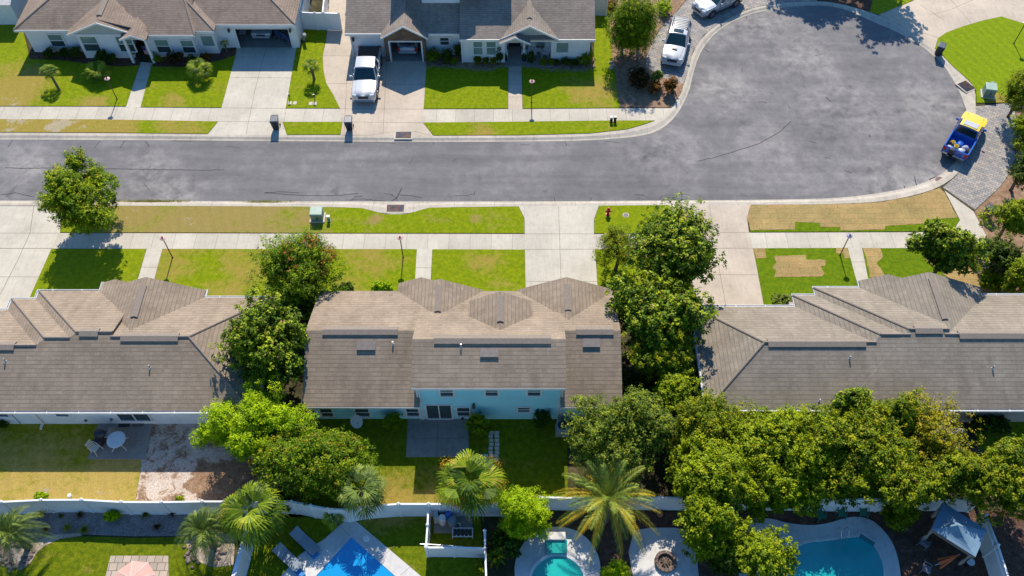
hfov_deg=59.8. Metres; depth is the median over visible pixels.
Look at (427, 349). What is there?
house
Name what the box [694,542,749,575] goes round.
tree
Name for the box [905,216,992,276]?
tree
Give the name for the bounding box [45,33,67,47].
window
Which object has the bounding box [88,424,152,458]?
patio
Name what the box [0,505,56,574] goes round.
palm tree
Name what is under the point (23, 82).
front lawn
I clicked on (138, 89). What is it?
house path
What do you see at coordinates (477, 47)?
window
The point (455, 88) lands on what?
front lawn
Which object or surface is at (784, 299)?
shrub
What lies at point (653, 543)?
fire pit patio
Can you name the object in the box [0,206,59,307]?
driveway
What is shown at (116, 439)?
patio table
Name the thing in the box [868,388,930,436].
tree
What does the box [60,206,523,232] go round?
grass verge
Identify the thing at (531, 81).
lamp post
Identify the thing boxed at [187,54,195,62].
shrub
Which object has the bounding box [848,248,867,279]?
front path
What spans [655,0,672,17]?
shrub
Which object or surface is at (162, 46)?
window
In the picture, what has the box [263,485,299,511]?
shrub
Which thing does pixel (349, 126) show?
wheeled bin
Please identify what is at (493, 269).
front lawn
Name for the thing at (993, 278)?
shrub
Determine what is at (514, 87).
house path
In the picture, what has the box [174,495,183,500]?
shrub
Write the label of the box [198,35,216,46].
window
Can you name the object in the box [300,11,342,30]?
vinyl fence
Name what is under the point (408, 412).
window
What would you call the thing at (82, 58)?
mulch bed
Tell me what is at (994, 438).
back lawn
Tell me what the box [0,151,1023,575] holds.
ground
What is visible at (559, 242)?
driveway
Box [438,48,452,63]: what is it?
shrub
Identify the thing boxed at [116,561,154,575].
parasol
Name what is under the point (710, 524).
tree
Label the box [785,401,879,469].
tree
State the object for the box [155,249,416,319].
front lawn
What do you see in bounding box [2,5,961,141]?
ground
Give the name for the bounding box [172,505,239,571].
palm tree
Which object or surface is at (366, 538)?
skimmer lid
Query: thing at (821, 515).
garden chair
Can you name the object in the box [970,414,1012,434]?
shrub
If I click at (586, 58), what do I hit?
shrub
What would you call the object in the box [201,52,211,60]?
shrub
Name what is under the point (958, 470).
tree
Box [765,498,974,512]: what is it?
vinyl fence
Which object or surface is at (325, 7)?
vinyl fence
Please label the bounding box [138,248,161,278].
front path
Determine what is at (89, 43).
window
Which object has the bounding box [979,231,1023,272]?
tree
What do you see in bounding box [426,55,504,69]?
rock bed
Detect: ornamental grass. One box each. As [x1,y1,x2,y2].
[62,523,72,531]
[75,511,85,517]
[77,524,90,534]
[141,512,150,519]
[152,523,162,529]
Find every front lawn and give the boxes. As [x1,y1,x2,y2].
[0,25,139,105]
[30,249,145,296]
[141,50,236,107]
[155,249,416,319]
[286,29,339,107]
[424,65,507,108]
[432,249,524,290]
[522,12,619,108]
[595,249,691,319]
[753,248,857,304]
[862,248,982,277]
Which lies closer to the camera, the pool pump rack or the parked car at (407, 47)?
the pool pump rack
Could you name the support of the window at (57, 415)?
in the house at (114, 351)
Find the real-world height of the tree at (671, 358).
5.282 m
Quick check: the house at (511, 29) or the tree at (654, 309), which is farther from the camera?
the house at (511, 29)
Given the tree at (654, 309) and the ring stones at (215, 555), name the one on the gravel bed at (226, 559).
the ring stones at (215, 555)
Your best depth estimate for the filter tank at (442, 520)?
51.00 m
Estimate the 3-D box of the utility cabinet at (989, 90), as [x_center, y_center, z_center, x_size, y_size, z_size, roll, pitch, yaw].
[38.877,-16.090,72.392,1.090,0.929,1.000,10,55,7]
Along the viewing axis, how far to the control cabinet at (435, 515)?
51.11 m
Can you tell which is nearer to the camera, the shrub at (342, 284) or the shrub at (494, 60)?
the shrub at (342, 284)
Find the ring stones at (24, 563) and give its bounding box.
[0,537,34,572]
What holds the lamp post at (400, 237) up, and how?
on the front lawn at (218, 272)
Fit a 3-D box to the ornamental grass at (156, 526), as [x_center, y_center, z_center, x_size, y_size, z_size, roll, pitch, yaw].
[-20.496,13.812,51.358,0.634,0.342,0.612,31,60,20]
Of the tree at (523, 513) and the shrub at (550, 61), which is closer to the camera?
the tree at (523, 513)
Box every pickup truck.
[349,46,381,101]
[941,111,987,161]
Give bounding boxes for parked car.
[251,29,274,37]
[397,42,418,53]
[661,16,691,66]
[691,0,741,18]
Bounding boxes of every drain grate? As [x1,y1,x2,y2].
[385,204,405,212]
[394,131,412,139]
[955,80,974,93]
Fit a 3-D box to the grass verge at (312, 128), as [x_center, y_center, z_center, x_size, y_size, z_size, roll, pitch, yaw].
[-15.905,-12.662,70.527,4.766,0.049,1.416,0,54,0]
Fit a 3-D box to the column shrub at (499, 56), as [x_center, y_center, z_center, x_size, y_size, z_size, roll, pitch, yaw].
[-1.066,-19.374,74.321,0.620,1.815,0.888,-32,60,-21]
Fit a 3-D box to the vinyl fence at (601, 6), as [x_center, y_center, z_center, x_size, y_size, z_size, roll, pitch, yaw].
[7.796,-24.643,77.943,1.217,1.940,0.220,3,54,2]
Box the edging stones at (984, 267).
[969,258,1008,292]
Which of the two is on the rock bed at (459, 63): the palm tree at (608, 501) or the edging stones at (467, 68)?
the edging stones at (467, 68)
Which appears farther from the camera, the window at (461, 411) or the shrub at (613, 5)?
the shrub at (613, 5)
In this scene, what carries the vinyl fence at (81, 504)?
on the ground at (656, 481)
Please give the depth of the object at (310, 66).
72.50 m
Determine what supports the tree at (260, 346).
on the ground at (656, 481)
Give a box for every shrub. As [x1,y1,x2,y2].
[0,419,9,427]
[33,491,48,498]
[43,46,56,59]
[57,47,68,56]
[68,46,83,57]
[94,49,106,62]
[103,510,122,521]
[106,53,116,62]
[152,55,163,62]
[164,50,184,64]
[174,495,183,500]
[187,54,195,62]
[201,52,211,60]
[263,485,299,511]
[274,293,314,318]
[338,281,353,290]
[371,280,392,290]
[381,411,402,431]
[426,46,438,60]
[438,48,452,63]
[449,57,457,64]
[452,43,460,57]
[464,411,492,436]
[473,56,481,64]
[475,559,484,575]
[483,56,488,64]
[486,548,508,569]
[488,523,523,558]
[489,57,496,64]
[496,47,503,61]
[526,51,536,63]
[533,409,551,428]
[540,58,546,65]
[547,58,553,64]
[554,59,560,64]
[560,56,571,64]
[570,58,579,65]
[576,49,596,65]
[607,0,617,14]
[622,368,659,395]
[627,65,649,89]
[646,79,660,93]
[649,70,663,81]
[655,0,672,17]
[663,74,679,93]
[770,293,792,304]
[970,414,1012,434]
[979,264,1006,291]
[981,203,994,218]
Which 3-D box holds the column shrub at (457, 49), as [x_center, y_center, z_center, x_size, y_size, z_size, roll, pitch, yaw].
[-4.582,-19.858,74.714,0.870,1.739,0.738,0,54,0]
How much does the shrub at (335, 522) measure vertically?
1.351 m
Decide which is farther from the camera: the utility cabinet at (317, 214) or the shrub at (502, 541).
the utility cabinet at (317, 214)
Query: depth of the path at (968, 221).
65.13 m
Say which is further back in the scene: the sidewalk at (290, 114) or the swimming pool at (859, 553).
the sidewalk at (290, 114)
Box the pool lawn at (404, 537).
[242,514,484,575]
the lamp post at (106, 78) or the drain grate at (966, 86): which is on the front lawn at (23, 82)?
the lamp post at (106, 78)
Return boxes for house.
[0,277,272,429]
[13,0,309,62]
[302,277,621,419]
[345,0,595,66]
[692,272,1023,421]
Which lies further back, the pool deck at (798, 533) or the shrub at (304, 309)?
the shrub at (304, 309)
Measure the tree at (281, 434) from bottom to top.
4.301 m
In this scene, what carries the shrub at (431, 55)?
on the rock bed at (459, 63)
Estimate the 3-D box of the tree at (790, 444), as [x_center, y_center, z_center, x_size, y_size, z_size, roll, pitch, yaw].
[16.128,9.418,51.339,7.904,5.677,5.633,0,54,0]
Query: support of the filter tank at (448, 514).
on the equipment pad
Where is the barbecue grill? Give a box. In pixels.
[93,429,110,442]
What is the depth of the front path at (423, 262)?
62.72 m
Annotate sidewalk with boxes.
[0,106,669,121]
[52,232,922,248]
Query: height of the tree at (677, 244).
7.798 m
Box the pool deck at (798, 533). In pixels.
[739,517,900,575]
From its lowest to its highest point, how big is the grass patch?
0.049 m
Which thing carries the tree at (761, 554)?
on the mulch bed at (912, 556)
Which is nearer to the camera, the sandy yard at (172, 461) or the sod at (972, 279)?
the sandy yard at (172, 461)
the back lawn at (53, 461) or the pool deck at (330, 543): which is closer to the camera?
the pool deck at (330, 543)
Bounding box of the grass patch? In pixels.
[870,0,912,13]
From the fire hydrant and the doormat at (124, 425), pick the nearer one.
the doormat at (124, 425)
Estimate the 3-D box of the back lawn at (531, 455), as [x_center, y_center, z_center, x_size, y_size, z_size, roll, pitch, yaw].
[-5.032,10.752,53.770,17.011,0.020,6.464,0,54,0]
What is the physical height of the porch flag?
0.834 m
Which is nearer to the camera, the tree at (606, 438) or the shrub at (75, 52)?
the tree at (606, 438)
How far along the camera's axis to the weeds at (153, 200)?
66.19 m
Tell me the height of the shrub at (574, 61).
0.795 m
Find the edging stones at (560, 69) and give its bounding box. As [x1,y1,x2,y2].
[527,64,594,72]
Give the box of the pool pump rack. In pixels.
[452,528,472,538]
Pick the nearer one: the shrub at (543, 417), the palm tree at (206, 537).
the palm tree at (206, 537)
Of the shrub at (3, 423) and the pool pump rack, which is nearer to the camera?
the pool pump rack
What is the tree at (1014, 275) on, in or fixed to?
on the mulch bed at (1002, 193)
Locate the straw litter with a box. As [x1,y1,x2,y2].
[182,459,299,514]
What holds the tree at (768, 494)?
on the mulch bed at (912, 556)
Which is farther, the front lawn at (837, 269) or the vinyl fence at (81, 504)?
the front lawn at (837, 269)
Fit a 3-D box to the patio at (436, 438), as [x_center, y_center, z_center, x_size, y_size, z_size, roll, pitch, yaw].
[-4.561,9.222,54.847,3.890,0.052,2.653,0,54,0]
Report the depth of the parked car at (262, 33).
76.14 m
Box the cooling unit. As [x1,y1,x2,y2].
[555,420,568,436]
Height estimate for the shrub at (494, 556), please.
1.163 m
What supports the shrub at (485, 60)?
on the rock bed at (459, 63)
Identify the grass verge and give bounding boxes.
[0,119,217,133]
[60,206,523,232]
[283,122,341,134]
[423,120,654,134]
[594,205,668,232]
[750,217,959,231]
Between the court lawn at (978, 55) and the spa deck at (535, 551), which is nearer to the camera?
the spa deck at (535, 551)
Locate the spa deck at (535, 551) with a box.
[515,527,600,575]
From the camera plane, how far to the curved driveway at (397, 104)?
73.03 m
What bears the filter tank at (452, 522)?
on the equipment pad
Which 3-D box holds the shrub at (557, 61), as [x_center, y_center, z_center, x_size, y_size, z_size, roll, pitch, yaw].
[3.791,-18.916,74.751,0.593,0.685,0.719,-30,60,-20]
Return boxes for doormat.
[118,423,130,426]
[131,423,143,426]
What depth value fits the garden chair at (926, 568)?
49.67 m
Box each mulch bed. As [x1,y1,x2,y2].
[29,52,139,66]
[153,47,235,66]
[600,511,1023,575]
[608,0,685,106]
[820,0,871,10]
[974,113,1023,292]
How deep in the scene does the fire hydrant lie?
64.90 m
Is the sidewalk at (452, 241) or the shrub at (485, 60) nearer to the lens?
the sidewalk at (452, 241)
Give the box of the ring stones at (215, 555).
[183,534,226,568]
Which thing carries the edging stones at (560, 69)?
on the rock bed at (575, 67)
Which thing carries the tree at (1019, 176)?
on the mulch bed at (1002, 193)
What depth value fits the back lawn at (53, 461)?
53.70 m
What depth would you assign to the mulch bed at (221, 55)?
75.33 m
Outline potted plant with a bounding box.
[521,54,526,60]
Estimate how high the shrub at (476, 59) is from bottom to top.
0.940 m
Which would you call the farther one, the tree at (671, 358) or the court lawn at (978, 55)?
the court lawn at (978, 55)
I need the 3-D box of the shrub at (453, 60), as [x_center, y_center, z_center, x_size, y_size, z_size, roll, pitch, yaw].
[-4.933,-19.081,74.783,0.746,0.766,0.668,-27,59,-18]
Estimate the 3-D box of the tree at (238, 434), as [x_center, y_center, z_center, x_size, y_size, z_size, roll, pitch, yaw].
[-14.924,8.198,52.371,7.631,5.451,5.177,0,54,0]
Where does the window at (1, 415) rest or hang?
in the house at (114, 351)
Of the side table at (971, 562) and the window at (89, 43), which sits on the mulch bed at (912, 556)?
the side table at (971, 562)
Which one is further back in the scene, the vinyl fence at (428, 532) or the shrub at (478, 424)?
the shrub at (478, 424)
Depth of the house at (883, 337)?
53.91 m
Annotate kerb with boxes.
[0,1,975,213]
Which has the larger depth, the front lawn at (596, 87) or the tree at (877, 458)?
the front lawn at (596, 87)
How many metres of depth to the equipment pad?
51.54 m
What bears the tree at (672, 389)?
on the ground at (656, 481)
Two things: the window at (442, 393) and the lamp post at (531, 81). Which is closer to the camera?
the window at (442, 393)
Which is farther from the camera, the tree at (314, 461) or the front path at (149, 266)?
the front path at (149, 266)
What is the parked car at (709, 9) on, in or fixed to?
on the paved parking
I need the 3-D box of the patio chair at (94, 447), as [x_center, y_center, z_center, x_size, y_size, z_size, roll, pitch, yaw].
[-25.356,9.669,53.934,0.628,0.921,0.581,21,57,14]
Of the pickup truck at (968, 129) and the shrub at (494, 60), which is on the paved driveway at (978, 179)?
the pickup truck at (968, 129)
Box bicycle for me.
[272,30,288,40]
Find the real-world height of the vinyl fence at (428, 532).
1.640 m
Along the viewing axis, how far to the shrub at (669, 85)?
71.97 m
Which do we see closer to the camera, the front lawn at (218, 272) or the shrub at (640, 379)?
the shrub at (640, 379)
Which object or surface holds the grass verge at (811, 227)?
on the ground at (656, 481)
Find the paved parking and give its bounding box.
[646,0,816,83]
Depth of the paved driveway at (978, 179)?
68.45 m
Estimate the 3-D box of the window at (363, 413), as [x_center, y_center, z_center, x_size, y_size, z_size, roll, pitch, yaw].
[-9.228,7.672,54.831,0.986,1.147,0.120,0,54,0]
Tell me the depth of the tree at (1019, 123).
67.62 m
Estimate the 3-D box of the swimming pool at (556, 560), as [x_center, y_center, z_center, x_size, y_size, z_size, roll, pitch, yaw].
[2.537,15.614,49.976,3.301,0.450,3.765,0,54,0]
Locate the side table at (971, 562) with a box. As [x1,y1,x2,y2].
[965,558,974,566]
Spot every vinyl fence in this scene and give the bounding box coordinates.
[0,497,224,514]
[231,521,255,575]
[241,499,504,521]
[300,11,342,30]
[301,0,310,11]
[321,0,328,12]
[424,507,430,546]
[424,545,484,557]
[483,529,486,575]
[538,495,745,510]
[595,0,607,15]
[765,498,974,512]
[975,513,1008,575]
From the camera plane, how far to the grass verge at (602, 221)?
65.18 m
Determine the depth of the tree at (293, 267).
57.47 m
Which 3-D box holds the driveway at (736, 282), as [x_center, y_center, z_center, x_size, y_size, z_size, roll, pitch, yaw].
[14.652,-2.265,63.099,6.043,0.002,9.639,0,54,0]
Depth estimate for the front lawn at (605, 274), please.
62.11 m
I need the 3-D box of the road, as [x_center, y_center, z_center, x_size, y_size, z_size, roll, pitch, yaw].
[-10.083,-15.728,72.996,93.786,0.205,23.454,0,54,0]
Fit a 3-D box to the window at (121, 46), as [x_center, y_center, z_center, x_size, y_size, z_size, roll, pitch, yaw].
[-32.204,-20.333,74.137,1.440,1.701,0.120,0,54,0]
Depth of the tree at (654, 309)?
54.21 m
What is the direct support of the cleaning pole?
attached to the vinyl fence at (451, 551)
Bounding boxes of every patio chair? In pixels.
[84,439,103,456]
[107,427,115,432]
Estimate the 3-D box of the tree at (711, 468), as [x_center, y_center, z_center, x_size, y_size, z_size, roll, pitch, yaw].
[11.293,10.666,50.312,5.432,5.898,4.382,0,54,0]
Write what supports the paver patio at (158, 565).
on the yard lawn at (82, 556)
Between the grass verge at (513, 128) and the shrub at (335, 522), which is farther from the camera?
the grass verge at (513, 128)
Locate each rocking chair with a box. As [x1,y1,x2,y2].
[527,42,535,52]
[541,42,550,58]
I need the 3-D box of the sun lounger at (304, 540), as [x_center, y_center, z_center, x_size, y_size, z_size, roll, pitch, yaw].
[-11.785,14.443,50.681,1.843,0.647,0.630,33,61,21]
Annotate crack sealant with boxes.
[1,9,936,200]
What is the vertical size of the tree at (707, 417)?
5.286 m
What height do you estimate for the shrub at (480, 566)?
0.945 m
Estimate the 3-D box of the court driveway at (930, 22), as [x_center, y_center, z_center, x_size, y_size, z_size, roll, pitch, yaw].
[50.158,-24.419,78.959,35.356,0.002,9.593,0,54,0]
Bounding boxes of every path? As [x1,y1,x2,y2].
[126,62,151,106]
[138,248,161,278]
[415,249,431,279]
[508,67,521,108]
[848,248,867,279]
[945,191,985,239]
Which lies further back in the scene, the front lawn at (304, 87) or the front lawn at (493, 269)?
the front lawn at (304, 87)
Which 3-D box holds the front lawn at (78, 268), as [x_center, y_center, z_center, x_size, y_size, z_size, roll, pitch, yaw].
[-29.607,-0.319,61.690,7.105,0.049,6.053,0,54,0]
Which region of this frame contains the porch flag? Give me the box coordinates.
[141,46,148,54]
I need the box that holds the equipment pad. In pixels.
[434,516,471,532]
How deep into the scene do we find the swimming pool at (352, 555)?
50.26 m
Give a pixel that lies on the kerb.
(947, 175)
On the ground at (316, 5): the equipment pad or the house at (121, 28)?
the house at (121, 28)
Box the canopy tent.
[918,502,986,568]
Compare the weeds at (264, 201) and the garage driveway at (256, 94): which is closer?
the weeds at (264, 201)
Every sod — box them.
[747,188,956,230]
[754,248,765,258]
[773,255,825,276]
[836,248,849,257]
[863,248,883,277]
[925,259,989,292]
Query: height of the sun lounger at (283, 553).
0.647 m
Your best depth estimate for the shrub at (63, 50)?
74.89 m
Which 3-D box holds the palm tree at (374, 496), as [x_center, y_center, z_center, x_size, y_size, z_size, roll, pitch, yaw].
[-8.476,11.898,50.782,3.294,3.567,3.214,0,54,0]
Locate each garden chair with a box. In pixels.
[815,505,826,522]
[835,507,847,519]
[857,507,869,519]
[916,537,930,550]
[919,559,932,575]
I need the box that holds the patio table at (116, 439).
[107,431,128,451]
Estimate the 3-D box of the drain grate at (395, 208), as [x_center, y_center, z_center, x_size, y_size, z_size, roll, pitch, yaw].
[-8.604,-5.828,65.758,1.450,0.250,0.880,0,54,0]
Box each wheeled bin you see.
[269,115,280,129]
[344,115,353,130]
[935,41,946,56]
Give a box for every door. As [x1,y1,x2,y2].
[115,414,152,421]
[424,404,453,419]
[509,43,519,45]
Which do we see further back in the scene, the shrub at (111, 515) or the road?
the road
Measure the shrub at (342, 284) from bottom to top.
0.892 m
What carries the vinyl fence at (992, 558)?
on the mulch bed at (912, 556)
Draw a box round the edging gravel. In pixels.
[13,533,81,565]
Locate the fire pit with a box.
[654,550,676,572]
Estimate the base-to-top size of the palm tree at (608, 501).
5.200 m
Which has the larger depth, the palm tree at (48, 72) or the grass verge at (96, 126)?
the palm tree at (48, 72)
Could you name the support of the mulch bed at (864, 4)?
on the ground at (316, 5)
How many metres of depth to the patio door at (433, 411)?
54.70 m
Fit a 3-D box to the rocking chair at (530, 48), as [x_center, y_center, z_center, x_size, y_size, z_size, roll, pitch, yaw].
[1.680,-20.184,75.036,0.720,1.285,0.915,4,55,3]
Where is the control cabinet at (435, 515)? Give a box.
[432,510,438,523]
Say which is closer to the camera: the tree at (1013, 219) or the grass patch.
the tree at (1013, 219)
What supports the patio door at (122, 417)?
in the house at (114, 351)
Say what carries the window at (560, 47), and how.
in the house at (511, 29)
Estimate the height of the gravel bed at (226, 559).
0.001 m
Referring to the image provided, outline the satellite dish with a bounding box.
[350,415,362,427]
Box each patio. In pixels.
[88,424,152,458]
[106,556,168,575]
[406,419,468,456]
[629,528,698,575]
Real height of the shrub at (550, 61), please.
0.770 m
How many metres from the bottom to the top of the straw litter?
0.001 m
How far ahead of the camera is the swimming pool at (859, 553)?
50.46 m
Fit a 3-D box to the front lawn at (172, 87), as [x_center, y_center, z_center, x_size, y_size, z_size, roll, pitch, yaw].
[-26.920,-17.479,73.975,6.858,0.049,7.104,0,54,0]
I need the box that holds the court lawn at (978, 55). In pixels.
[935,16,1023,102]
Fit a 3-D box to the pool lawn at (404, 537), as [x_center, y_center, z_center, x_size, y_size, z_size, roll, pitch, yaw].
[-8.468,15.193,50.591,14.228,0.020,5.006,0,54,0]
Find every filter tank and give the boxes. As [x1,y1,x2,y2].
[438,514,447,525]
[445,511,451,520]
[448,516,460,527]
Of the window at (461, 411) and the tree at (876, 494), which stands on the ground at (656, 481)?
the tree at (876, 494)
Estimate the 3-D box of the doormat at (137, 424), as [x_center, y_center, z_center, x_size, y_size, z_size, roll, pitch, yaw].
[-23.269,8.447,55.358,0.720,0.018,0.400,0,54,0]
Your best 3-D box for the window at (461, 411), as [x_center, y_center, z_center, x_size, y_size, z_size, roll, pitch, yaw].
[-2.991,7.609,54.708,0.933,1.248,0.120,0,54,0]
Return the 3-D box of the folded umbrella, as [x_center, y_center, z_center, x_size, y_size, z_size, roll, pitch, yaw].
[24.328,15.153,49.837,1.348,0.588,0.530,-27,59,-18]
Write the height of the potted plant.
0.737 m
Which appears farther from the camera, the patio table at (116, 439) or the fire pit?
the patio table at (116, 439)
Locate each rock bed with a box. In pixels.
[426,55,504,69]
[535,57,594,69]
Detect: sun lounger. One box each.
[272,542,302,572]
[289,526,319,555]
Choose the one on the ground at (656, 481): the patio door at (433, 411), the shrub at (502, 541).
the shrub at (502, 541)
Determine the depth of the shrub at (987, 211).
64.50 m
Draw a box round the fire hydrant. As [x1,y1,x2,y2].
[605,207,610,215]
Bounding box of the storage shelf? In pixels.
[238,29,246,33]
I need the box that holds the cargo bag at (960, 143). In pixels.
[957,140,963,146]
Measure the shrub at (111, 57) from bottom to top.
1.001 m
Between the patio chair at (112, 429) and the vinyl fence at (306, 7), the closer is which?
the patio chair at (112, 429)
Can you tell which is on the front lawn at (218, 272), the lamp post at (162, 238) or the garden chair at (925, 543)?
the lamp post at (162, 238)
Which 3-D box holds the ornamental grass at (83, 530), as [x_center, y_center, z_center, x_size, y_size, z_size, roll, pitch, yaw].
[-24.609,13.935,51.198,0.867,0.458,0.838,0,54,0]
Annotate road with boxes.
[0,6,966,200]
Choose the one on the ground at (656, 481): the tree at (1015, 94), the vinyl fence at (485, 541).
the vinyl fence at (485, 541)
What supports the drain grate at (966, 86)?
in the kerb
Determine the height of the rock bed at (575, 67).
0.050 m
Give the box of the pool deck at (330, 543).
[281,521,419,575]
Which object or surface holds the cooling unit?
on the ground at (656, 481)
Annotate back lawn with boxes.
[0,423,141,500]
[281,418,567,516]
[973,422,1023,449]
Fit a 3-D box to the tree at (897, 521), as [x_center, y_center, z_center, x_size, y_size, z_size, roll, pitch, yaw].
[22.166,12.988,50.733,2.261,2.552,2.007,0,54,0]
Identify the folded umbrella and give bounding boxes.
[935,554,959,568]
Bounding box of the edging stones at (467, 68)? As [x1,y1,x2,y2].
[429,64,506,71]
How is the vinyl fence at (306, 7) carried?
on the ground at (316, 5)
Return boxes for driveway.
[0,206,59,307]
[208,48,295,134]
[323,0,432,135]
[519,206,598,286]
[669,205,763,304]
[879,0,1023,47]
[943,103,1016,208]
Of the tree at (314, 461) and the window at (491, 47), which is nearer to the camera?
the tree at (314, 461)
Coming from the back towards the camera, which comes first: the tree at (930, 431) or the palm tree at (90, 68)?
the palm tree at (90, 68)
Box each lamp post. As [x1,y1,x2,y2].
[104,77,117,99]
[160,236,172,257]
[397,235,403,257]
[529,79,534,102]
[839,234,852,255]
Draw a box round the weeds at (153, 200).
[109,198,215,202]
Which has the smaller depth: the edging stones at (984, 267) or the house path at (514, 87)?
the edging stones at (984, 267)
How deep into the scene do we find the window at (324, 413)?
54.96 m
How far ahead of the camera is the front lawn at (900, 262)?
62.67 m
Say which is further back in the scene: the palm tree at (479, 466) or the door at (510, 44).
the door at (510, 44)
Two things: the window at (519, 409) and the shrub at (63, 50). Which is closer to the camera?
the window at (519, 409)
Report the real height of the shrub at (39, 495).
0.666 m
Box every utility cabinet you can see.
[309,207,325,222]
[980,82,997,99]
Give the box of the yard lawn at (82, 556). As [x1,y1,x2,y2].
[0,536,231,575]
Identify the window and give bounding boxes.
[0,414,10,417]
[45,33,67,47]
[54,414,70,416]
[78,36,102,51]
[113,36,137,52]
[152,39,171,53]
[178,39,197,53]
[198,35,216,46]
[318,409,334,417]
[353,409,371,417]
[404,409,420,416]
[438,36,449,45]
[438,390,454,396]
[455,406,470,416]
[472,42,483,55]
[484,390,499,396]
[485,42,496,55]
[516,406,530,412]
[526,390,541,396]
[555,41,569,53]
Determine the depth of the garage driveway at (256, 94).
72.96 m
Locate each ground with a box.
[0,0,1023,135]
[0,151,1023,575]
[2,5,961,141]
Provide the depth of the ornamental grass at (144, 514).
51.69 m
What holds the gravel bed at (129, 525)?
on the ground at (656, 481)
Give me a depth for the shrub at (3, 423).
54.84 m
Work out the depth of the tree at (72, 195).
60.89 m
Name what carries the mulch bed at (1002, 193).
on the ground at (656, 481)
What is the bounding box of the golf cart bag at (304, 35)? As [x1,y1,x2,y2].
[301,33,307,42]
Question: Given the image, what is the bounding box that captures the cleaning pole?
[422,544,462,546]
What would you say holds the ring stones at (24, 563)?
on the gravel bed at (129, 525)
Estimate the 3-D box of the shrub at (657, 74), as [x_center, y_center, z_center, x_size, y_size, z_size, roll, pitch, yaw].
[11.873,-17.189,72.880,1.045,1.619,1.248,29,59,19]
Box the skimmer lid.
[363,535,369,541]
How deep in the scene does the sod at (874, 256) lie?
62.86 m
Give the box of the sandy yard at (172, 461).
[136,424,305,515]
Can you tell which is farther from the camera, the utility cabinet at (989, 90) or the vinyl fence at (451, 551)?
the utility cabinet at (989, 90)
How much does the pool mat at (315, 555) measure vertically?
0.098 m
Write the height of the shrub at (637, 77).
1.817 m
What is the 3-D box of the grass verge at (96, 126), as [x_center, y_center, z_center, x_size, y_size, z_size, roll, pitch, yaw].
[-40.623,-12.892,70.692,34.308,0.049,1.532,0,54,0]
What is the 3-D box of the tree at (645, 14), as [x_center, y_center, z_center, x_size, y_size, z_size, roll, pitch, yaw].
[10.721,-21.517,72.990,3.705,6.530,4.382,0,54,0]
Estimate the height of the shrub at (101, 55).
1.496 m
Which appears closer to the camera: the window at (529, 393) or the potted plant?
the window at (529, 393)
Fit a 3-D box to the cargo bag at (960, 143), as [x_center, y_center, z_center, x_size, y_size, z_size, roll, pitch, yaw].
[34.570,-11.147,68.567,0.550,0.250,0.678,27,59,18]
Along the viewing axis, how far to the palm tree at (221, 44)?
75.06 m
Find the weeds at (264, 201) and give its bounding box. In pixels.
[230,199,293,202]
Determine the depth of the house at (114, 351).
53.79 m
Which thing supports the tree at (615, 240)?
on the front lawn at (605, 274)
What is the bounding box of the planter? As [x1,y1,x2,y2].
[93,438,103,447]
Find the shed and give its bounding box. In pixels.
[0,0,27,24]
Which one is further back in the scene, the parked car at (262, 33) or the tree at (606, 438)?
the parked car at (262, 33)
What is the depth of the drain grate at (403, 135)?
70.08 m
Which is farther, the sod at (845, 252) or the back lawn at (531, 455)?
the sod at (845, 252)
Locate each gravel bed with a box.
[0,512,199,560]
[185,532,234,566]
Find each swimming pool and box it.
[313,534,398,575]
[529,532,585,575]
[783,527,886,575]
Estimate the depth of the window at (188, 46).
74.50 m
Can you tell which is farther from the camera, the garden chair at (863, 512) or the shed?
the shed
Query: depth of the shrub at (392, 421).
54.18 m
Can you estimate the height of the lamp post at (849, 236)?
2.460 m
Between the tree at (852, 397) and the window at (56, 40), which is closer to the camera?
the tree at (852, 397)
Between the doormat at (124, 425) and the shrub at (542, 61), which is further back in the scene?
the shrub at (542, 61)
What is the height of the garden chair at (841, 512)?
0.921 m
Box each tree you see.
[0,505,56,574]
[36,145,120,236]
[38,64,60,90]
[81,60,110,81]
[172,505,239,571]
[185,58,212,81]
[188,374,319,462]
[208,285,310,390]
[218,480,291,555]
[220,40,229,51]
[244,226,354,308]
[244,419,381,505]
[252,429,297,467]
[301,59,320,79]
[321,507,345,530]
[334,463,389,524]
[434,448,509,521]
[494,485,552,541]
[552,453,660,565]
[561,383,679,487]
[592,224,639,270]
[598,557,630,575]
[602,0,643,60]
[604,263,719,356]
[623,192,726,286]
[625,0,665,56]
[627,326,697,381]
[650,368,703,415]
[664,428,758,513]
[669,388,756,455]
[672,489,755,563]
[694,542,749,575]
[721,413,780,478]
[726,524,800,575]
[734,401,854,492]
[742,460,807,524]
[783,459,851,517]
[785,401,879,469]
[804,395,947,512]
[820,386,877,418]
[842,468,936,511]
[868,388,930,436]
[879,504,922,533]
[897,386,985,484]
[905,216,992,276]
[908,444,985,505]
[965,433,1023,526]
[977,197,1023,238]
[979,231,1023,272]
[999,68,1023,117]
[1002,253,1023,292]
[1005,149,1023,191]
[1006,112,1023,151]
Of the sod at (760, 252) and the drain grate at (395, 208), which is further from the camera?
the drain grate at (395, 208)

